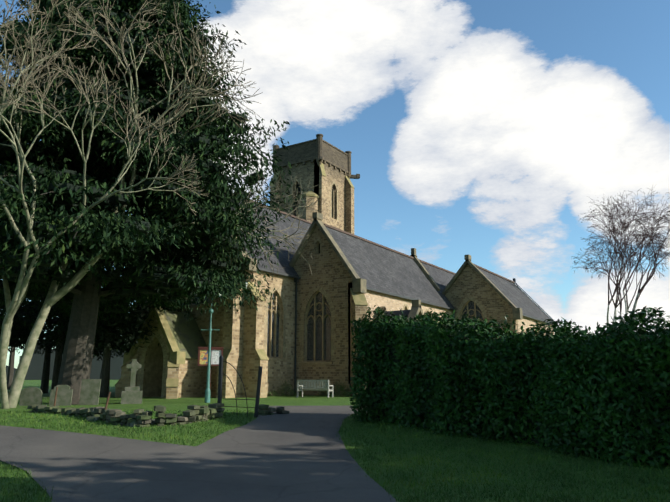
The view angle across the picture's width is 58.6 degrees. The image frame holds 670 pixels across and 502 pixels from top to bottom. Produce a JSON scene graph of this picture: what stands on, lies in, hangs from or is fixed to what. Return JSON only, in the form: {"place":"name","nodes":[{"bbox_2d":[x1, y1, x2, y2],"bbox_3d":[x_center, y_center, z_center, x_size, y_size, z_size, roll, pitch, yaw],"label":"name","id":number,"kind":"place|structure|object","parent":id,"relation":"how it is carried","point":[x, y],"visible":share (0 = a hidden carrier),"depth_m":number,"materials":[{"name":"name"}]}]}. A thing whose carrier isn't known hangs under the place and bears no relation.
{"place":"outdoors","nodes":[
{"label":"outdoors","id":0,"kind":"place"},
{"bbox_2d":[7,347,15,389],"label":"tree","id":1,"kind":"object","parent":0,"point":[10,369],"visible":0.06,"depth_m":50.53,"materials":[{"name":"plant"}]},
{"bbox_2d":[6,380,118,382],"bbox_3d":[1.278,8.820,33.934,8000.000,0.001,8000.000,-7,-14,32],"label":"ground","id":2,"kind":"structure","parent":0,"point":[33,381],"depth_m":170.86,"materials":[{"name":"green plant"}]},
{"bbox_2d":[6,342,125,379],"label":"treeline","id":3,"kind":"object","parent":2,"relation":"on","point":[35,370],"depth_m":232.14,"materials":[{"name":"green plant"}]},
{"bbox_2d":[93,300,135,360],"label":"yew","id":4,"kind":"object","parent":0,"point":[99,355],"depth_m":42.10,"materials":[{"name":"green plant"}]},
{"bbox_2d":[122,301,196,348],"bbox_3d":[-9.975,4.168,37.919,7.320,4.967,7.566,5,-13,-21],"label":"yew","id":5,"kind":"object","parent":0,"point":[168,308],"depth_m":35.66,"materials":[{"name":"green plant"}]},
{"bbox_2d":[0,405,397,501],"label":"road","id":6,"kind":"structure","parent":0,"point":[296,454],"depth_m":10.84,"materials":[{"name":"grey asphalt"}]},
{"bbox_2d":[0,382,669,501],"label":"ground","id":7,"kind":"structure","parent":0,"point":[150,403],"depth_m":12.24,"materials":[{"name":"green plant"}]},
{"bbox_2d":[0,303,34,340],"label":"yew","id":8,"kind":"object","parent":7,"relation":"on","point":[12,329],"visible":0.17,"depth_m":32.85,"materials":[{"name":"green plant"}]},
{"bbox_2d":[19,387,42,405],"bbox_3d":[-11.973,5.854,23.537,0.812,0.969,0.149,1,-12,-6],"label":"headstone","id":9,"kind":"object","parent":7,"relation":"on","point":[30,395],"visible":0.83,"depth_m":23.50,"materials":[{"name":"stone"}]},
{"bbox_2d":[53,387,57,405],"bbox_3d":[-10.343,5.515,22.077,0.065,0.947,0.196,1,-12,-3],"label":"stake","id":10,"kind":"object","parent":7,"relation":"on","point":[55,396],"visible":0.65,"depth_m":22.11,"materials":[{"name":"brown wood"}]},
{"bbox_2d":[0,301,112,392],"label":"tree","id":11,"kind":"object","parent":7,"relation":"on","point":[44,387],"depth_m":39.74,"materials":[{"name":"plant"}]},
{"bbox_2d":[0,294,120,392],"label":"tree","id":12,"kind":"object","parent":7,"relation":"on","point":[27,326],"depth_m":35.03,"materials":[{"name":"green plant"}]},
{"bbox_2d":[49,385,72,405],"bbox_3d":[-10.820,5.822,23.583,0.818,1.048,0.162,2,-12,-9],"label":"headstone","id":13,"kind":"object","parent":7,"relation":"on","point":[64,395],"visible":0.84,"depth_m":23.56,"materials":[{"name":"stone"}]},
{"bbox_2d":[79,379,100,404],"bbox_3d":[-9.929,5.838,24.195,0.750,1.267,0.186,2,-12,-7],"label":"headstone","id":14,"kind":"object","parent":7,"relation":"on","point":[90,392],"visible":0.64,"depth_m":24.18,"materials":[{"name":"stone"}]},
{"bbox_2d":[86,416,100,420],"bbox_3d":[-6.764,4.769,16.847,0.400,0.190,0.550,-2,-12,9],"label":"flat stone","id":15,"kind":"object","parent":7,"relation":"on","point":[93,418],"visible":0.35,"depth_m":16.61,"materials":[{"name":"grey stone"}]},
{"bbox_2d":[43,299,160,396],"bbox_3d":[-12.731,4.986,33.787,7.190,6.948,7.171,-7,-14,32],"label":"tree","id":16,"kind":"object","parent":7,"relation":"on","point":[126,329],"depth_m":32.68,"materials":[{"name":"green plant"}]},
{"bbox_2d":[102,392,110,419],"bbox_3d":[-6.487,4.478,16.873,0.238,0.992,0.066,7,-14,-32],"label":"stake","id":17,"kind":"object","parent":7,"relation":"on","point":[108,397],"visible":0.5,"depth_m":16.91,"materials":[{"name":"wood"}]},
{"bbox_2d":[27,403,224,426],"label":"dry stone wall","id":18,"kind":"structure","parent":7,"relation":"on","point":[194,413],"depth_m":16.33,"materials":[{"name":"grey stone"}]},
{"bbox_2d":[121,359,142,403],"bbox_3d":[-8.631,5.621,25.510,0.840,1.970,0.840,4,-12,-18],"label":"celtic cross","id":19,"kind":"object","parent":7,"relation":"on","point":[132,393],"visible":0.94,"depth_m":25.12,"materials":[{"name":"stone"}]},
{"bbox_2d":[126,419,164,426],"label":"stones","id":20,"kind":"object","parent":7,"relation":"on","point":[132,424],"visible":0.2,"depth_m":15.69,"materials":[{"name":"grey stone"}]},
{"bbox_2d":[115,353,178,398],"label":"porch buttress","id":21,"kind":"structure","parent":7,"relation":"on","point":[125,380],"depth_m":32.70,"materials":[{"name":"stone"}]},
{"bbox_2d":[115,351,180,386],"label":"porch butt caps","id":22,"kind":"object","parent":21,"relation":"attached to","point":[172,382],"visible":0.65,"depth_m":30.98,"materials":[{"name":"stone"}]},
{"bbox_2d":[0,0,304,403],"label":"evergreen tree","id":23,"kind":"object","parent":7,"relation":"on","point":[217,215],"depth_m":24.67,"materials":[{"name":"green plant"}]},
{"bbox_2d":[144,338,162,396],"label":"door","id":24,"kind":"structure","parent":7,"relation":"on","point":[153,374],"depth_m":33.38,"materials":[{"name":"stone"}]},
{"bbox_2d":[136,315,180,397],"bbox_3d":[-9.757,5.982,32.814,3.200,5.400,0.500,-7,-14,32],"label":"porch archway","id":25,"kind":"object","parent":7,"relation":"on","point":[155,323],"visible":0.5,"depth_m":32.95,"materials":[{"name":"stone"}]},
{"bbox_2d":[139,332,167,396],"bbox_3d":[-9.894,6.325,32.524,2.190,3.797,0.001,-7,-14,32],"label":"door surround","id":26,"kind":"object","parent":25,"relation":"attached to","point":[162,343],"visible":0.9,"depth_m":32.69,"materials":[{"name":"beige stone"}]},
{"bbox_2d":[123,305,185,364],"bbox_3d":[-9.902,4.433,32.904,4.260,3.570,0.600,-7,-14,32],"label":"gable coping","id":27,"kind":"object","parent":25,"relation":"on","point":[177,356],"visible":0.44,"depth_m":32.44,"materials":[{"name":"stone"}]},
{"bbox_2d":[0,0,322,408],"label":"bare tree","id":28,"kind":"object","parent":7,"relation":"on","point":[60,70],"depth_m":21.06,"materials":[{"name":"plant"}]},
{"bbox_2d":[153,359,206,397],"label":"porch walls","id":29,"kind":"structure","parent":7,"relation":"on","point":[193,379],"depth_m":32.73,"materials":[{"name":"stone"}]},
{"bbox_2d":[163,310,206,358],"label":"porch roof","id":30,"kind":"structure","parent":29,"relation":"on","point":[189,338],"depth_m":33.67,"materials":[{"name":"stone"}]},
{"bbox_2d":[201,295,219,402],"bbox_3d":[-5.536,4.146,26.659,0.885,5.485,0.323,-1,-12,6],"label":"lamp post","id":31,"kind":"object","parent":7,"relation":"on","point":[207,395],"visible":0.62,"depth_m":26.41,"materials":[{"name":"teal metal"}]},
{"bbox_2d":[198,347,223,384],"bbox_3d":[-5.803,5.845,27.655,1.200,2.765,0.200,2,-12,-9],"label":"notice board","id":32,"kind":"object","parent":7,"relation":"on","point":[212,348],"visible":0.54,"depth_m":27.74,"materials":[{"name":"brown wood"}]},
{"bbox_2d":[200,350,207,363],"bbox_3d":[-6.057,4.929,27.755,0.328,0.660,0.294,-7,-14,32],"label":"poster","id":33,"kind":"object","parent":32,"relation":"attached to","point":[203,356],"visible":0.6,"depth_m":27.75,"materials":[{"name":"yellow paper"}]},
{"bbox_2d":[211,350,220,363],"bbox_3d":[-5.534,4.946,27.839,0.328,0.660,0.294,-7,-14,32],"label":"poster","id":34,"kind":"object","parent":32,"relation":"attached to","point":[216,355],"visible":0.8,"depth_m":27.84,"materials":[{"name":"white paper"}]},
{"bbox_2d":[217,355,262,417],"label":"kissing gate","id":35,"kind":"structure","parent":7,"relation":"on","point":[220,379],"depth_m":17.80,"materials":[{"name":"grey metal"}]},
{"bbox_2d":[241,264,295,382],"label":"wall","id":36,"kind":"structure","parent":7,"relation":"on","point":[278,370],"depth_m":36.20,"materials":[{"name":"stone"}]},
{"bbox_2d":[135,286,293,397],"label":"buttress","id":37,"kind":"structure","parent":36,"relation":"attached to","point":[243,332],"depth_m":32.52,"materials":[{"name":"beige stone"}]},
{"bbox_2d":[223,281,268,359],"bbox_3d":[-4.973,3.746,32.753,1.999,4.392,1.999,-7,-14,32],"label":"buttress","id":38,"kind":"object","parent":37,"relation":"on","point":[262,354],"visible":0.56,"depth_m":32.62,"materials":[{"name":"beige stone"}]},
{"bbox_2d":[223,195,310,276],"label":"church roof","id":39,"kind":"structure","parent":36,"relation":"on","point":[283,261],"depth_m":39.50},
{"bbox_2d":[264,286,285,357],"bbox_3d":[-3.530,4.192,35.549,0.001,4.208,2.098,-7,-14,32],"label":"window surround","id":40,"kind":"object","parent":36,"relation":"attached to","point":[266,325],"visible":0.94,"depth_m":35.86,"materials":[{"name":"beige stone"}]},
{"bbox_2d":[268,291,284,360],"bbox_3d":[-3.622,4.399,35.565,0.350,4.180,1.740,-7,-14,32],"label":"window frame","id":41,"kind":"object","parent":36,"relation":"attached to","point":[275,311],"visible":0.81,"depth_m":35.77,"materials":[{"name":"beige stone"}]},
{"bbox_2d":[267,293,278,356],"bbox_3d":[-3.769,4.330,35.676,0.001,4.000,1.500,-7,-14,32],"label":"arched window","id":42,"kind":"structure","parent":41,"relation":"in","point":[277,339],"depth_m":35.78,"materials":[{"name":"black glass"}]},
{"bbox_2d":[257,267,300,393],"bbox_3d":[-3.520,4.817,35.139,0.320,7.228,4.550,-7,-14,32],"label":"gutter and downpipe","id":43,"kind":"object","parent":36,"relation":"attached to","point":[296,279],"visible":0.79,"depth_m":36.73,"materials":[{"name":"black metal"}]},
{"bbox_2d":[254,404,288,415],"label":"dry stone wall","id":44,"kind":"structure","parent":7,"relation":"on","point":[264,409],"depth_m":18.20,"materials":[{"name":"grey stone"}]},
{"bbox_2d":[267,390,277,395],"bbox_3d":[-3.540,8.096,33.984,0.720,0.401,0.680,-7,-14,32],"label":"shrub","id":45,"kind":"object","parent":7,"relation":"on","point":[273,394],"depth_m":33.94,"materials":[{"name":"green plant"}]},
{"bbox_2d":[278,376,293,395],"bbox_3d":[-2.794,7.677,34.297,0.979,1.342,1.010,-7,-14,32],"label":"shrub","id":46,"kind":"object","parent":7,"relation":"on","point":[281,391],"depth_m":34.17,"materials":[{"name":"green plant"}]},
{"bbox_2d":[291,388,304,395],"bbox_3d":[-2.144,8.177,34.624,0.940,0.514,0.862,-7,-14,32],"label":"shrub","id":47,"kind":"object","parent":7,"relation":"on","point":[296,393],"depth_m":34.54,"materials":[{"name":"green plant"}]},
{"bbox_2d":[297,380,332,397],"bbox_3d":[-1.090,7.471,32.460,1.940,0.940,0.600,-6,-13,25],"label":"bench","id":48,"kind":"object","parent":7,"relation":"on","point":[312,388],"visible":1,"depth_m":32.26,"materials":[{"name":"grey wood"}]},
{"bbox_2d":[293,226,352,383],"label":"gable wall","id":49,"kind":"structure","parent":7,"relation":"on","point":[331,276],"depth_m":36.32,"materials":[{"name":"stone"}]},
{"bbox_2d":[301,291,332,363],"bbox_3d":[-1.025,4.630,36.435,2.240,4.482,0.350,-7,-14,32],"label":"window tracery","id":50,"kind":"object","parent":49,"relation":"attached to","point":[315,317],"visible":0.79,"depth_m":36.61,"materials":[{"name":"beige stone"}]},
{"bbox_2d":[307,292,330,360],"bbox_3d":[-0.931,4.572,36.598,2.000,4.302,0.001,-7,-14,32],"label":"arched window","id":51,"kind":"structure","parent":50,"relation":"in","point":[310,340],"depth_m":36.56,"materials":[{"name":"black glass"}]},
{"bbox_2d":[299,286,335,360],"bbox_3d":[-1.084,4.397,36.390,2.690,4.550,0.001,-7,-14,32],"label":"window surround","id":52,"kind":"object","parent":49,"relation":"attached to","point":[333,326],"visible":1,"depth_m":36.57,"materials":[{"name":"beige stone"}]},
{"bbox_2d":[313,239,321,253],"bbox_3d":[-1.084,-0.298,37.368,0.682,0.941,0.001,-7,-14,32],"label":"window surround","id":53,"kind":"object","parent":49,"relation":"attached to","point":[316,240],"visible":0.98,"depth_m":37.40,"materials":[{"name":"beige stone"}]},
{"bbox_2d":[316,241,318,253],"bbox_3d":[-0.985,-0.209,37.507,0.360,0.834,0.160,-7,-14,32],"label":"slit window","id":54,"kind":"structure","parent":49,"relation":"on","point":[317,248],"depth_m":37.57,"materials":[{"name":"black glass"}]},
{"bbox_2d":[296,291,366,395],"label":"church wall","id":55,"kind":"structure","parent":49,"relation":"attached to","point":[357,312],"depth_m":34.52,"materials":[{"name":"beige stone"}]},
{"bbox_2d":[350,288,367,304],"bbox_3d":[1.421,4.157,34.243,1.609,4.296,0.760,-43,-44,73],"label":"buttress","id":56,"kind":"object","parent":55,"relation":"on","point":[359,298],"visible":0.46,"depth_m":34.54,"materials":[{"name":"beige stone"}]},
{"bbox_2d":[289,212,440,293],"bbox_3d":[2.755,1.282,42.990,6.400,5.550,14.705,-7,-14,32],"label":"gable coping","id":57,"kind":"object","parent":49,"relation":"on","point":[359,284],"visible":0.75,"depth_m":37.35,"materials":[{"name":"beige stone"}]},
{"bbox_2d":[308,226,454,308],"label":"roof","id":58,"kind":"structure","parent":49,"relation":"on","point":[379,268],"depth_m":42.16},
{"bbox_2d":[318,386,331,395],"bbox_3d":[-0.523,8.163,34.850,1.008,0.634,0.946,-7,-14,32],"label":"shrub","id":59,"kind":"object","parent":7,"relation":"on","point":[325,392],"depth_m":34.70,"materials":[{"name":"green plant"}]},
{"bbox_2d":[330,379,350,396],"bbox_3d":[0.310,7.696,33.522,1.166,1.012,1.212,-7,-14,32],"label":"shrub","id":60,"kind":"object","parent":7,"relation":"on","point":[342,392],"depth_m":33.42,"materials":[{"name":"green plant"}]},
{"bbox_2d":[445,264,517,338],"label":"gable wall","id":61,"kind":"structure","parent":7,"relation":"on","point":[469,282],"depth_m":46.91,"materials":[{"name":"stone"}]},
{"bbox_2d":[460,300,482,320],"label":"window tracery","id":62,"kind":"object","parent":61,"relation":"attached to","point":[474,309],"visible":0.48,"depth_m":47.28,"materials":[{"name":"beige stone"}]},
{"bbox_2d":[461,301,482,320],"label":"window","id":63,"kind":"structure","parent":62,"relation":"in","point":[471,306],"depth_m":47.31,"materials":[{"name":"black glass"}]},
{"bbox_2d":[455,297,487,321],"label":"window surround","id":64,"kind":"object","parent":61,"relation":"attached to","point":[473,300],"visible":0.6,"depth_m":47.20,"materials":[{"name":"beige stone"}]},
{"bbox_2d":[442,255,522,319],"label":"gable coping","id":65,"kind":"object","parent":61,"relation":"on","point":[517,313],"visible":0.9,"depth_m":46.80,"materials":[{"name":"beige stone"}]},
{"bbox_2d":[447,267,551,321],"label":"roof","id":66,"kind":"structure","parent":61,"relation":"on","point":[515,295],"depth_m":51.76,"materials":[{"name":"grey tile"}]},
{"bbox_2d":[514,283,551,319],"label":"chapel flashing","id":67,"kind":"object","parent":66,"relation":"on","point":[532,300],"visible":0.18,"depth_m":56.89,"materials":[{"name":"grey metal"}]},
{"bbox_2d":[513,278,556,326],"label":"gable coping","id":68,"kind":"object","parent":66,"relation":"attached to","point":[514,279],"visible":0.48,"depth_m":57.50,"materials":[{"name":"beige stone"}]},
{"bbox_2d":[347,305,669,469],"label":"hedge","id":69,"kind":"object","parent":7,"relation":"on","point":[564,341],"depth_m":13.16,"materials":[{"name":"green plant"}]},
{"bbox_2d":[518,316,553,334],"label":"chapel","id":70,"kind":"object","parent":7,"relation":"on","point":[527,321],"depth_m":47.85,"materials":[{"name":"beige stone"}]},
{"bbox_2d":[454,313,552,324],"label":"gutter","id":71,"kind":"object","parent":70,"relation":"attached to","point":[527,316],"visible":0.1,"depth_m":48.49,"materials":[{"name":"black metal"}]},
{"bbox_2d":[571,187,669,326],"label":"bare tree","id":72,"kind":"object","parent":7,"relation":"on","point":[622,253],"depth_m":62.09,"materials":[{"name":"plant"}]},
{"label":"porch walls","id":73,"kind":"object","parent":7,"relation":"on","visible":0},
{"bbox_2d":[380,310,409,322],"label":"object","id":74,"kind":"structure","parent":73,"relation":"on","point":[398,312],"depth_m":36.20,"materials":[{"name":"stone"}]},
{"bbox_2d":[377,300,423,321],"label":"buttress","id":75,"kind":"structure","parent":73,"relation":"on","point":[416,308],"depth_m":35.70,"materials":[{"name":"stone"}]},
{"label":"nave","id":76,"kind":"object","parent":7,"relation":"on","visible":0},
{"bbox_2d":[164,252,251,382],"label":"wall","id":77,"kind":"structure","parent":76,"relation":"attached to","point":[203,321],"depth_m":34.34,"materials":[{"name":"stone"}]},
{"bbox_2d":[177,271,208,308],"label":"roof","id":78,"kind":"structure","parent":77,"relation":"attached to","point":[191,306],"depth_m":35.46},
{"bbox_2d":[183,253,209,304],"bbox_3d":[-8.288,0.930,36.216,2.400,4.678,0.001,-7,-14,32],"label":"tree","id":79,"kind":"object","parent":78,"relation":"in","point":[203,300],"depth_m":35.63,"materials":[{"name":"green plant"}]},
{"bbox_2d":[231,236,256,271],"bbox_3d":[-8.455,-1.655,36.487,9.180,6.650,0.660,-7,-14,32],"label":"nave coping","id":80,"kind":"object","parent":77,"relation":"on","point":[250,266],"visible":0.12,"depth_m":33.41,"materials":[{"name":"beige stone"}]},
{"bbox_2d":[233,195,311,223],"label":"roof ridge","id":81,"kind":"structure","parent":76,"relation":"on","point":[293,216],"depth_m":45.01,"materials":[{"name":"tile"}]},
{"bbox_2d":[270,166,353,233],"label":"buttress","id":82,"kind":"structure","parent":76,"relation":"on","point":[349,208],"depth_m":58.33,"materials":[{"name":"beige stone"}]},
{"bbox_2d":[278,160,318,215],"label":"tower","id":83,"kind":"structure","parent":82,"relation":"attached to","point":[305,173],"depth_m":56.96,"materials":[{"name":"stone"}]},
{"bbox_2d":[290,179,302,213],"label":"window surround","id":84,"kind":"object","parent":83,"relation":"attached to","point":[300,183],"visible":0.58,"depth_m":56.80,"materials":[{"name":"beige stone"}]},
{"bbox_2d":[272,134,351,178],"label":"tower parapet","id":85,"kind":"structure","parent":83,"relation":"on","point":[312,151],"depth_m":57.58,"materials":[{"name":"grey stone"}]},
{"bbox_2d":[293,186,335,218],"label":"tower tracery","id":86,"kind":"object","parent":83,"relation":"attached to","point":[333,191],"visible":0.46,"depth_m":57.17,"materials":[{"name":"stone"}]},
{"bbox_2d":[294,184,334,216],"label":"tower louvres","id":87,"kind":"object","parent":83,"relation":"attached to","point":[298,187],"visible":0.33,"depth_m":57.17,"materials":[{"name":"grey wood"}]},
{"bbox_2d":[298,196,317,221],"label":"stair turret","id":88,"kind":"object","parent":82,"relation":"attached to","point":[307,215],"visible":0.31,"depth_m":54.48,"materials":[{"name":"stone"}]},
{"bbox_2d":[297,190,318,199],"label":"turret cap","id":89,"kind":"object","parent":88,"relation":"on","point":[310,193],"visible":0.42,"depth_m":54.73,"materials":[{"name":"beige stone"}]},
{"bbox_2d":[270,163,354,188],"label":"tower butt caps","id":90,"kind":"object","parent":82,"relation":"on","point":[322,172],"visible":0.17,"depth_m":57.93,"materials":[{"name":"beige stone"}]},
{"bbox_2d":[314,160,346,230],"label":"tower","id":91,"kind":"structure","parent":82,"relation":"attached to","point":[336,176],"depth_m":57.69,"materials":[{"name":"stone"}]},
{"bbox_2d":[330,182,337,219],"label":"window surround","id":92,"kind":"object","parent":91,"relation":"attached to","point":[331,201],"visible":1,"depth_m":57.23,"materials":[{"name":"beige stone"}]},
{"bbox_2d":[319,156,359,178],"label":"gargoyles","id":93,"kind":"object","parent":82,"relation":"on","point":[356,176],"visible":0.81,"depth_m":60.16,"materials":[{"name":"stone"}]},
{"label":"aisle","id":94,"kind":"object","parent":7,"relation":"on","visible":0},
{"bbox_2d":[324,224,455,274],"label":"roof ridge","id":95,"kind":"structure","parent":94,"relation":"on","point":[358,237],"depth_m":44.51,"materials":[{"name":"tile"}]},
{"bbox_2d":[348,282,452,383],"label":"wall","id":96,"kind":"structure","parent":94,"relation":"on","point":[389,303],"depth_m":38.02,"materials":[{"name":"beige stone"}]},
{"bbox_2d":[367,290,452,310],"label":"aisle bands","id":97,"kind":"object","parent":96,"relation":"attached to","point":[406,299],"depth_m":40.27,"materials":[{"name":"beige stone"}]},
{"bbox_2d":[366,287,455,320],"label":"aisle gutter","id":98,"kind":"object","parent":96,"relation":"attached to","point":[401,296],"visible":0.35,"depth_m":40.11,"materials":[{"name":"black metal"}]},
{"bbox_2d":[0,0,669,368],"label":"sky","id":99,"kind":"structure","parent":0,"point":[484,130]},
{"bbox_2d":[474,264,514,282],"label":"roof ridge","id":100,"kind":"structure","parent":0,"point":[484,269],"depth_m":52.87,"materials":[{"name":"grey stone"}]}
]}

